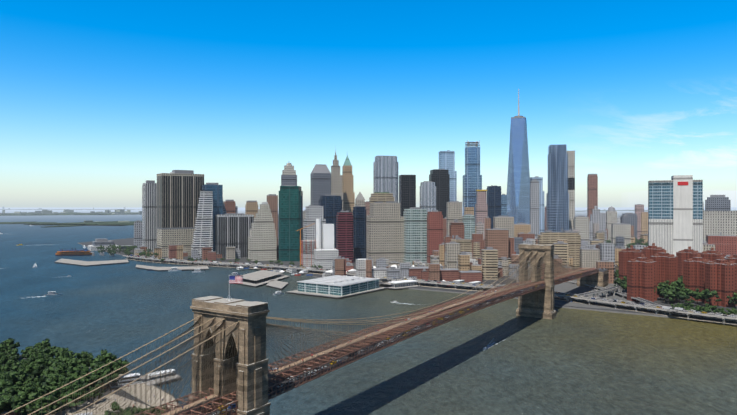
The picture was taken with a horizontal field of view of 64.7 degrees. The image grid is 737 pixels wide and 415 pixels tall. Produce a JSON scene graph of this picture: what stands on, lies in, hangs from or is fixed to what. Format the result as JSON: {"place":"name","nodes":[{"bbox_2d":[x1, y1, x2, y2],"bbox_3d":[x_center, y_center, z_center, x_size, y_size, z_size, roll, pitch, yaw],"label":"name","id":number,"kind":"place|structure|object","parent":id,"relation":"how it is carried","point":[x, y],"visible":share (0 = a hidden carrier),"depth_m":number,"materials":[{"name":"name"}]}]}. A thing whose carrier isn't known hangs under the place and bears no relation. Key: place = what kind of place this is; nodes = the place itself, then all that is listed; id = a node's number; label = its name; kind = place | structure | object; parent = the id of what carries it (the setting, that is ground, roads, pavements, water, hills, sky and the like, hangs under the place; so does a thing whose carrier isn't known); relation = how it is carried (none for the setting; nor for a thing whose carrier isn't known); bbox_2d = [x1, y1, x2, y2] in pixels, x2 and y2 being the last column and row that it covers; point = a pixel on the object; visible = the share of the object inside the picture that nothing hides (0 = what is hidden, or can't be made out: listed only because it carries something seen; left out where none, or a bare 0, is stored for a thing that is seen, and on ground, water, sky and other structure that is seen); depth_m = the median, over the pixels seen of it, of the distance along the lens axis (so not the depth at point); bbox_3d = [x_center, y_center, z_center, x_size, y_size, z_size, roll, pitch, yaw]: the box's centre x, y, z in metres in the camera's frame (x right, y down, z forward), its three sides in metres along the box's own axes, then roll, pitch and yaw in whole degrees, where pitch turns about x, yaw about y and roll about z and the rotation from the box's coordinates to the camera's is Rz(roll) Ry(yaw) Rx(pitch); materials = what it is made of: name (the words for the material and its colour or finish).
{"place":"outdoors","nodes":[
{"label":"outdoors","id":0,"kind":"place"},
{"bbox_2d":[24,220,141,227],"bbox_3d":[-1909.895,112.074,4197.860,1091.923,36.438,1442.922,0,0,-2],"label":"island","id":1,"kind":"structure","parent":0,"point":[111,223],"depth_m":3949.91,"materials":[{"name":"green"}]},
{"bbox_2d":[6,355,180,414],"bbox_3d":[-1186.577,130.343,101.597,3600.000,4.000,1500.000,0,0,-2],"label":"brooklyn shore ground","id":2,"kind":"structure","parent":0,"point":[106,390],"depth_m":398.51,"materials":[{"name":"concrete"}]},
{"bbox_2d":[0,360,103,414],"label":"park lawn","id":3,"kind":"structure","parent":2,"relation":"on","point":[45,412],"depth_m":377.98,"materials":[{"name":"green plant"}]},
{"bbox_2d":[0,359,104,414],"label":"trees","id":4,"kind":"object","parent":2,"relation":"on","point":[12,396],"visible":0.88,"depth_m":376.04,"materials":[{"name":"green plant"}]},
{"bbox_2d":[0,338,128,391],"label":"trees","id":5,"kind":"object","parent":2,"relation":"on","point":[42,353],"visible":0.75,"depth_m":439.08,"materials":[{"name":"green plant"}]},
{"bbox_2d":[89,367,176,409],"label":"plaza","id":6,"kind":"structure","parent":2,"relation":"on","point":[157,403],"depth_m":394.56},
{"bbox_2d":[104,402,169,414],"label":"trees","id":7,"kind":"object","parent":2,"relation":"on","point":[131,411],"visible":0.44,"depth_m":332.18,"materials":[{"name":"green plant"}]},
{"bbox_2d":[140,372,181,385],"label":"boat","id":8,"kind":"object","parent":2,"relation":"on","point":[152,382],"visible":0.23,"depth_m":431.10,"materials":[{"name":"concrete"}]},
{"bbox_2d":[49,394,149,414],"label":"park plaza","id":9,"kind":"structure","parent":0,"point":[101,409],"depth_m":371.95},
{"bbox_2d":[189,296,270,414],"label":"bridge tower","id":10,"kind":"structure","parent":0,"point":[248,378],"depth_m":273.45,"materials":[{"name":"beige stone"}]},
{"bbox_2d":[4,251,598,414],"bbox_3d":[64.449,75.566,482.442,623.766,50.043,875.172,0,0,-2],"label":"bridge cables","id":11,"kind":"object","parent":10,"relation":"attached to","point":[563,266],"visible":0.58,"depth_m":266.40,"materials":[{"name":"beige metal"}]},
{"bbox_2d":[136,267,598,414],"bbox_3d":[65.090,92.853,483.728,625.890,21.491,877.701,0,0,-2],"label":"brooklyn bridge deck trusses","id":12,"kind":"object","parent":11,"relation":"hanging from","point":[326,365],"visible":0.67,"depth_m":361.93,"materials":[{"name":"brown metal"}]},
{"bbox_2d":[268,265,616,391],"bbox_3d":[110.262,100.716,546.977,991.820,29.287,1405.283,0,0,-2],"label":"cars","id":13,"kind":"object","parent":12,"relation":"on","point":[315,369],"depth_m":354.93,"materials":[{"name":"metal"}]},
{"bbox_2d":[0,207,736,414],"bbox_3d":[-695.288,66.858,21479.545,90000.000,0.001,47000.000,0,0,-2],"label":"river","id":14,"kind":"structure","parent":0,"point":[566,361],"depth_m":568.13,"materials":[{"name":"blue liquid"}]},
{"bbox_2d":[0,209,141,215],"bbox_3d":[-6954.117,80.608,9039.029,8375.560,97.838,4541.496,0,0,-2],"label":"distant shoreline","id":15,"kind":"structure","parent":14,"relation":"on","point":[72,212],"depth_m":8519.03,"materials":[{"name":"grey"}]},
{"bbox_2d":[55,248,91,255],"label":"ship","id":16,"kind":"object","parent":14,"relation":"on","point":[72,252],"visible":0.98,"depth_m":1511.40,"materials":[{"name":"orange metal"}]},
{"bbox_2d":[55,258,128,265],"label":"pier","id":17,"kind":"structure","parent":14,"relation":"on","point":[77,262],"depth_m":1308.56,"materials":[{"name":"concrete"}]},
{"bbox_2d":[110,373,153,387],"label":"boat","id":18,"kind":"object","parent":14,"relation":"on","point":[127,378],"visible":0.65,"depth_m":417.66,"materials":[{"name":"white metal"}]},
{"bbox_2d":[135,265,208,271],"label":"pier","id":19,"kind":"structure","parent":14,"relation":"on","point":[169,268],"depth_m":1202.56,"materials":[{"name":"concrete"}]},
{"bbox_2d":[228,274,289,286],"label":"pier deck","id":20,"kind":"structure","parent":14,"relation":"on","point":[256,283],"depth_m":980.24,"materials":[{"name":"concrete"}]},
{"bbox_2d":[240,270,282,281],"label":"pier upper deck","id":21,"kind":"structure","parent":20,"relation":"on","point":[258,275],"depth_m":1017.88,"materials":[{"name":"grey metal"}]},
{"bbox_2d":[286,284,390,298],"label":"pier deck","id":22,"kind":"structure","parent":14,"relation":"on","point":[381,287],"depth_m":850.19,"materials":[{"name":"concrete"}]},
{"bbox_2d":[297,275,379,295],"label":"pier building","id":23,"kind":"structure","parent":22,"relation":"on","point":[341,285],"depth_m":860.24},
{"bbox_2d":[516,244,555,318],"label":"bridge tower","id":24,"kind":"structure","parent":14,"relation":"on","point":[538,303],"depth_m":680.06,"materials":[{"name":"beige stone"}]},
{"bbox_2d":[0,0,736,206],"label":"sky","id":25,"kind":"structure","parent":0,"point":[99,99],"materials":[{"name":"blue"}]},
{"bbox_2d":[78,214,736,323],"bbox_3d":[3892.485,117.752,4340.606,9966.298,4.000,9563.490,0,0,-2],"label":"ground","id":26,"kind":"structure","parent":0,"point":[130,241],"depth_m":938.35,"materials":[{"name":"concrete"}]},
{"bbox_2d":[88,239,131,255],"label":"ferry terminal","id":27,"kind":"object","parent":26,"relation":"on","point":[105,243],"visible":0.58,"depth_m":1705.92,"materials":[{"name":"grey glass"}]},
{"bbox_2d":[96,244,158,259],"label":"trees","id":28,"kind":"object","parent":26,"relation":"on","point":[127,250],"visible":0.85,"depth_m":1522.77,"materials":[{"name":"green plant"}]},
{"bbox_2d":[134,220,141,248],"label":"building","id":29,"kind":"structure","parent":26,"relation":"on","point":[138,233],"depth_m":1711.15,"materials":[{"name":"grey concrete"}]},
{"bbox_2d":[142,180,156,251],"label":"skyscraper","id":30,"kind":"structure","parent":26,"relation":"on","point":[149,214],"depth_m":1598.90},
{"bbox_2d":[157,170,203,256],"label":"skyscraper","id":31,"kind":"structure","parent":26,"relation":"on","point":[178,193],"depth_m":1485.79,"materials":[{"name":"grey concrete"}]},
{"bbox_2d":[191,183,226,257],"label":"skyscraper","id":32,"kind":"structure","parent":26,"relation":"on","point":[211,204],"depth_m":1431.10,"materials":[{"name":"white glass"}]},
{"bbox_2d":[215,213,253,257],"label":"skyscraper","id":33,"kind":"structure","parent":26,"relation":"on","point":[232,229],"depth_m":1441.41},
{"bbox_2d":[134,244,335,259],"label":"city blocks","id":34,"kind":"object","parent":26,"relation":"on","point":[178,252],"visible":0.29,"depth_m":1398.72,"materials":[{"name":"stone"}]},
{"bbox_2d":[160,257,322,267],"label":"trees","id":35,"kind":"object","parent":26,"relation":"on","point":[270,261],"visible":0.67,"depth_m":1270.30,"materials":[{"name":"green plant"}]},
{"bbox_2d":[245,201,257,217],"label":"building","id":36,"kind":"structure","parent":26,"relation":"on","point":[251,207],"depth_m":1767.28,"materials":[{"name":"beige concrete"}]},
{"bbox_2d":[248,202,276,260],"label":"tower wall","id":37,"kind":"structure","parent":26,"relation":"on","point":[262,242],"depth_m":1363.62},
{"bbox_2d":[267,194,277,244],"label":"brown tower","id":38,"kind":"structure","parent":26,"relation":"on","point":[272,200],"depth_m":1672.73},
{"bbox_2d":[281,163,296,185],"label":"skyscraper top","id":39,"kind":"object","parent":26,"relation":"on","point":[288,176],"visible":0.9,"depth_m":1712.09,"materials":[{"name":"stone"}]},
{"bbox_2d":[279,185,302,260],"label":"skyscraper","id":40,"kind":"structure","parent":26,"relation":"on","point":[290,210],"depth_m":1345.04,"materials":[{"name":"teal glass"}]},
{"bbox_2d":[297,223,315,267],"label":"seaport construction site","id":41,"kind":"object","parent":26,"relation":"on","point":[306,259],"visible":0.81,"depth_m":1207.57,"materials":[{"name":"concrete"}]},
{"bbox_2d":[303,205,325,251],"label":"skyscraper","id":42,"kind":"structure","parent":26,"relation":"on","point":[314,213],"depth_m":1299.57,"materials":[{"name":"grey concrete"}]},
{"bbox_2d":[310,164,330,204],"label":"skyscraper","id":43,"kind":"structure","parent":26,"relation":"on","point":[320,175],"depth_m":1665.91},
{"bbox_2d":[314,219,338,268],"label":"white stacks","id":44,"kind":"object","parent":26,"relation":"on","point":[326,254],"visible":0.81,"depth_m":1228.09,"materials":[{"name":"white paint"}]},
{"bbox_2d":[319,195,341,247],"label":"skyscraper","id":45,"kind":"structure","parent":26,"relation":"on","point":[331,205],"depth_m":1529.03,"materials":[{"name":"blue glass"}]},
{"bbox_2d":[331,151,342,208],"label":"skyscraper","id":46,"kind":"structure","parent":26,"relation":"on","point":[336,182],"depth_m":1793.67,"materials":[{"name":"stone"}]},
{"bbox_2d":[336,209,352,262],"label":"skyscraper","id":47,"kind":"structure","parent":26,"relation":"on","point":[344,233],"depth_m":1306.33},
{"bbox_2d":[342,155,354,214],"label":"skyscraper","id":48,"kind":"structure","parent":26,"relation":"on","point":[348,193],"depth_m":1872.36,"materials":[{"name":"beige stone"}]},
{"bbox_2d":[118,253,593,308],"bbox_3d":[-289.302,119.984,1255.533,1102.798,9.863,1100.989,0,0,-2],"label":"waterfront buildings","id":49,"kind":"structure","parent":26,"relation":"on","point":[292,270],"depth_m":1051.96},
{"bbox_2d":[353,206,365,259],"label":"blue glass tower","id":50,"kind":"structure","parent":26,"relation":"on","point":[359,232],"depth_m":1379.26,"materials":[{"name":"blue glass"}]},
{"bbox_2d":[369,192,394,215],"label":"tan tower","id":51,"kind":"structure","parent":26,"relation":"on","point":[384,197],"depth_m":1524.72,"materials":[{"name":"beige"}]},
{"bbox_2d":[366,201,403,264],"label":"office building","id":52,"kind":"structure","parent":26,"relation":"on","point":[385,230],"depth_m":1275.50,"materials":[{"name":"concrete"}]},
{"bbox_2d":[373,156,397,200],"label":"skyscraper","id":53,"kind":"structure","parent":26,"relation":"on","point":[385,173],"depth_m":1825.97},
{"bbox_2d":[236,201,545,236],"bbox_3d":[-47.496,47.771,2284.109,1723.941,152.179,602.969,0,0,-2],"label":"buildings","id":54,"kind":"structure","parent":26,"relation":"on","point":[468,210],"depth_m":2387.88,"materials":[{"name":"stone"}]},
{"bbox_2d":[399,175,415,215],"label":"black glass tower","id":55,"kind":"structure","parent":26,"relation":"on","point":[407,191],"depth_m":1725.75,"materials":[{"name":"black glass"}]},
{"bbox_2d":[403,207,426,264],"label":"skyscraper","id":56,"kind":"structure","parent":26,"relation":"on","point":[415,233],"depth_m":1259.08,"materials":[{"name":"glass"}]},
{"bbox_2d":[409,264,428,278],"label":"building","id":57,"kind":"structure","parent":26,"relation":"on","point":[415,271],"depth_m":1022.33,"materials":[{"name":"red brick"}]},
{"bbox_2d":[420,181,435,214],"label":"skyscraper","id":58,"kind":"structure","parent":26,"relation":"on","point":[428,195],"depth_m":1779.43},
{"bbox_2d":[123,255,736,324],"bbox_3d":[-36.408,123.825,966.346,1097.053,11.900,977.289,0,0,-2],"label":"elevated highway","id":59,"kind":"structure","parent":26,"relation":"on","point":[647,306],"depth_m":865.26,"materials":[{"name":"concrete"}]},
{"bbox_2d":[131,254,733,316],"bbox_3d":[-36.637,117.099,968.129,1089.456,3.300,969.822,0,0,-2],"label":"fdr drive cars","id":60,"kind":"object","parent":59,"relation":"on","point":[677,308],"depth_m":876.88,"materials":[{"name":"metal"}]},
{"bbox_2d":[427,210,442,263],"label":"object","id":61,"kind":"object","parent":26,"relation":"on","point":[434,229],"visible":0.85,"depth_m":1232.77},
{"bbox_2d":[429,169,449,217],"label":"black glass tower","id":62,"kind":"structure","parent":26,"relation":"on","point":[440,178],"depth_m":1922.38,"materials":[{"name":"black glass"}]},
{"bbox_2d":[439,150,456,200],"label":"skyscraper","id":63,"kind":"structure","parent":26,"relation":"on","point":[447,160],"depth_m":2129.54,"materials":[{"name":"blue glass"}]},
{"bbox_2d":[440,266,458,280],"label":"building","id":64,"kind":"structure","parent":26,"relation":"on","point":[449,274],"depth_m":996.79,"materials":[{"name":"red brick"}]},
{"bbox_2d":[332,255,571,281],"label":"low-rise buildings","id":65,"kind":"structure","parent":26,"relation":"on","point":[343,265],"depth_m":1009.94,"materials":[{"name":"stone"}]},
{"bbox_2d":[446,201,461,234],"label":"office building","id":66,"kind":"structure","parent":26,"relation":"on","point":[453,210],"depth_m":1484.16,"materials":[{"name":"concrete"}]},
{"bbox_2d":[449,219,463,238],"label":"office building","id":67,"kind":"structure","parent":26,"relation":"on","point":[456,227],"depth_m":1284.43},
{"bbox_2d":[451,235,471,252],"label":"building","id":68,"kind":"structure","parent":26,"relation":"on","point":[465,245],"depth_m":1109.47,"materials":[{"name":"beige concrete"}]},
{"bbox_2d":[462,214,474,238],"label":"office building","id":69,"kind":"structure","parent":26,"relation":"on","point":[468,220],"depth_m":1437.04,"materials":[{"name":"glass"}]},
{"bbox_2d":[459,270,481,281],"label":"building","id":70,"kind":"structure","parent":26,"relation":"on","point":[470,275],"depth_m":978.29,"materials":[{"name":"red brick"}]},
{"bbox_2d":[463,140,481,217],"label":"skyscraper","id":71,"kind":"structure","parent":26,"relation":"on","point":[472,180],"depth_m":2084.02,"materials":[{"name":"blue glass"}]},
{"bbox_2d":[475,190,487,239],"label":"skyscraper","id":72,"kind":"structure","parent":26,"relation":"on","point":[481,209],"depth_m":1690.13,"materials":[{"name":"orange"}]},
{"bbox_2d":[487,185,500,228],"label":"dark blue tower","id":73,"kind":"structure","parent":26,"relation":"on","point":[494,200],"depth_m":1888.54,"materials":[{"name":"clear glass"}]},
{"bbox_2d":[485,228,508,257],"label":"office building","id":74,"kind":"structure","parent":26,"relation":"on","point":[497,239],"depth_m":1169.55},
{"bbox_2d":[493,216,513,236],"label":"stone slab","id":75,"kind":"object","parent":26,"relation":"on","point":[503,222],"visible":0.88,"depth_m":1583.79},
{"bbox_2d":[507,89,529,223],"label":"skyscraper","id":76,"kind":"structure","parent":26,"relation":"on","point":[518,194],"depth_m":2060.49,"materials":[{"name":"blue glass"}]},
{"bbox_2d":[443,216,598,243],"bbox_3d":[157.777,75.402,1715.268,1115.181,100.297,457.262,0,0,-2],"label":"buildings","id":77,"kind":"structure","parent":26,"relation":"on","point":[479,226],"depth_m":1630.93,"materials":[{"name":"concrete"}]},
{"bbox_2d":[514,222,530,236],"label":"office building","id":78,"kind":"structure","parent":26,"relation":"on","point":[525,228],"depth_m":1688.64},
{"bbox_2d":[430,231,625,279],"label":"buildings","id":79,"kind":"structure","parent":26,"relation":"on","point":[488,256],"depth_m":1063.86,"materials":[{"name":"concrete"}]},
{"bbox_2d":[530,180,538,237],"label":"skyscraper","id":80,"kind":"structure","parent":26,"relation":"on","point":[534,203],"depth_m":1898.92,"materials":[{"name":"grey concrete"}]},
{"bbox_2d":[530,176,543,233],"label":"skyscraper","id":81,"kind":"structure","parent":26,"relation":"on","point":[541,206],"depth_m":2189.24,"materials":[{"name":"blue glass"}]},
{"bbox_2d":[546,145,568,231],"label":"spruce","id":82,"kind":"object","parent":26,"relation":"on","point":[557,207],"depth_m":1469.75,"materials":[{"name":"metal"}]},
{"bbox_2d":[538,228,580,268],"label":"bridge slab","id":83,"kind":"object","parent":26,"relation":"on","point":[550,237],"visible":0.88,"depth_m":1090.12,"materials":[{"name":"beige concrete"}]},
{"bbox_2d":[567,151,574,219],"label":"skyscraper","id":84,"kind":"structure","parent":26,"relation":"on","point":[571,173],"depth_m":1799.15,"materials":[{"name":"concrete"}]},
{"bbox_2d":[573,216,588,244],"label":"office building","id":85,"kind":"structure","parent":26,"relation":"on","point":[581,224],"depth_m":1646.42,"materials":[{"name":"concrete"}]},
{"bbox_2d":[580,245,598,267],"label":"building","id":86,"kind":"structure","parent":26,"relation":"on","point":[589,257],"depth_m":993.41,"materials":[{"name":"concrete"}]},
{"bbox_2d":[587,174,597,220],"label":"skyscraper","id":87,"kind":"structure","parent":26,"relation":"on","point":[592,190],"depth_m":2308.70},
{"bbox_2d":[554,278,631,309],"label":"road","id":88,"kind":"structure","parent":26,"relation":"on","point":[567,287],"depth_m":833.25,"materials":[{"name":"grey asphalt"}]},
{"bbox_2d":[577,265,618,286],"bbox_3d":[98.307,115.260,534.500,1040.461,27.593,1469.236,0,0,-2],"label":"bridge anchorage","id":89,"kind":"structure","parent":26,"relation":"on","point":[600,278],"depth_m":922.68,"materials":[{"name":"beige stone"}]},
{"bbox_2d":[589,206,606,244],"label":"high-rise building","id":90,"kind":"structure","parent":26,"relation":"on","point":[595,216],"depth_m":1897.03,"materials":[{"name":"grey concrete"}]},
{"bbox_2d":[606,206,616,239],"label":"building","id":91,"kind":"structure","parent":26,"relation":"on","point":[611,215],"depth_m":2006.45,"materials":[{"name":"concrete"}]},
{"bbox_2d":[611,223,630,247],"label":"office building","id":92,"kind":"structure","parent":26,"relation":"on","point":[622,229],"depth_m":1698.20,"materials":[{"name":"concrete"}]},
{"bbox_2d":[596,212,647,247],"bbox_3d":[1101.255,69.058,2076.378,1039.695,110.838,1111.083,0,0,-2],"label":"buildings","id":93,"kind":"structure","parent":26,"relation":"on","point":[626,219],"depth_m":1918.68,"materials":[{"name":"concrete"}]},
{"bbox_2d":[568,281,677,314],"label":"road bridge ramps","id":94,"kind":"object","parent":26,"relation":"on","point":[610,290],"visible":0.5,"depth_m":812.11,"materials":[{"name":"concrete"}]},
{"bbox_2d":[619,245,642,288],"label":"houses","id":95,"kind":"structure","parent":26,"relation":"on","point":[627,254],"depth_m":901.92,"materials":[{"name":"red brick"}]},
{"bbox_2d":[635,204,643,239],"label":"high-rise building","id":96,"kind":"structure","parent":26,"relation":"on","point":[639,208],"depth_m":2216.04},
{"bbox_2d":[627,254,656,301],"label":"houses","id":97,"kind":"structure","parent":26,"relation":"on","point":[642,276],"depth_m":783.60,"materials":[{"name":"red brick"}]},
{"bbox_2d":[641,243,664,258],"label":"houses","id":98,"kind":"structure","parent":26,"relation":"on","point":[649,251],"depth_m":946.36,"materials":[{"name":"red brick"}]},
{"bbox_2d":[582,240,730,283],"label":"buildings","id":99,"kind":"structure","parent":26,"relation":"on","point":[606,264],"depth_m":967.38,"materials":[{"name":"stone"}]},
{"bbox_2d":[650,250,677,297],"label":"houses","id":100,"kind":"structure","parent":26,"relation":"on","point":[667,266],"depth_m":814.47,"materials":[{"name":"red brick"}]},
{"bbox_2d":[613,269,736,307],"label":"trees","id":101,"kind":"object","parent":26,"relation":"on","point":[675,289],"visible":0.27,"depth_m":762.76,"materials":[{"name":"green plant"}]},
{"bbox_2d":[648,175,702,255],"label":"skyscraper","id":102,"kind":"structure","parent":26,"relation":"on","point":[675,213],"depth_m":989.57,"materials":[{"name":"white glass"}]},
{"bbox_2d":[676,246,700,278],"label":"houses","id":103,"kind":"structure","parent":26,"relation":"on","point":[685,254],"depth_m":906.06,"materials":[{"name":"red brick"}]},
{"bbox_2d":[683,254,711,301],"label":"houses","id":104,"kind":"structure","parent":26,"relation":"on","point":[693,273],"depth_m":786.32,"materials":[{"name":"red brick"}]},
{"bbox_2d":[670,301,736,318],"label":"trees","id":105,"kind":"object","parent":26,"relation":"on","point":[707,308],"visible":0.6,"depth_m":676.37,"materials":[{"name":"green plant"}]},
{"bbox_2d":[699,247,723,260],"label":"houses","id":106,"kind":"structure","parent":26,"relation":"on","point":[712,254],"depth_m":879.94,"materials":[{"name":"red brick"}]},
{"bbox_2d":[705,195,730,210],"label":"office building","id":107,"kind":"structure","parent":26,"relation":"on","point":[717,202],"depth_m":2006.52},
{"bbox_2d":[703,203,736,241],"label":"office building","id":108,"kind":"structure","parent":26,"relation":"on","point":[718,222],"depth_m":1493.83,"materials":[{"name":"concrete"}]},
{"bbox_2d":[703,232,736,256],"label":"brick building","id":109,"kind":"structure","parent":26,"relation":"on","point":[725,245],"depth_m":1147.68,"materials":[{"name":"red brick"}]},
{"bbox_2d":[705,256,736,306],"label":"houses","id":110,"kind":"structure","parent":26,"relation":"on","point":[721,276],"depth_m":746.81,"materials":[{"name":"red brick"}]},
{"bbox_2d":[126,257,736,324],"bbox_3d":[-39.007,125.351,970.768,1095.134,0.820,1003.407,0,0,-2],"label":"street","id":111,"kind":"structure","parent":0,"point":[679,315],"depth_m":756.83,"materials":[{"name":"grey asphalt"}]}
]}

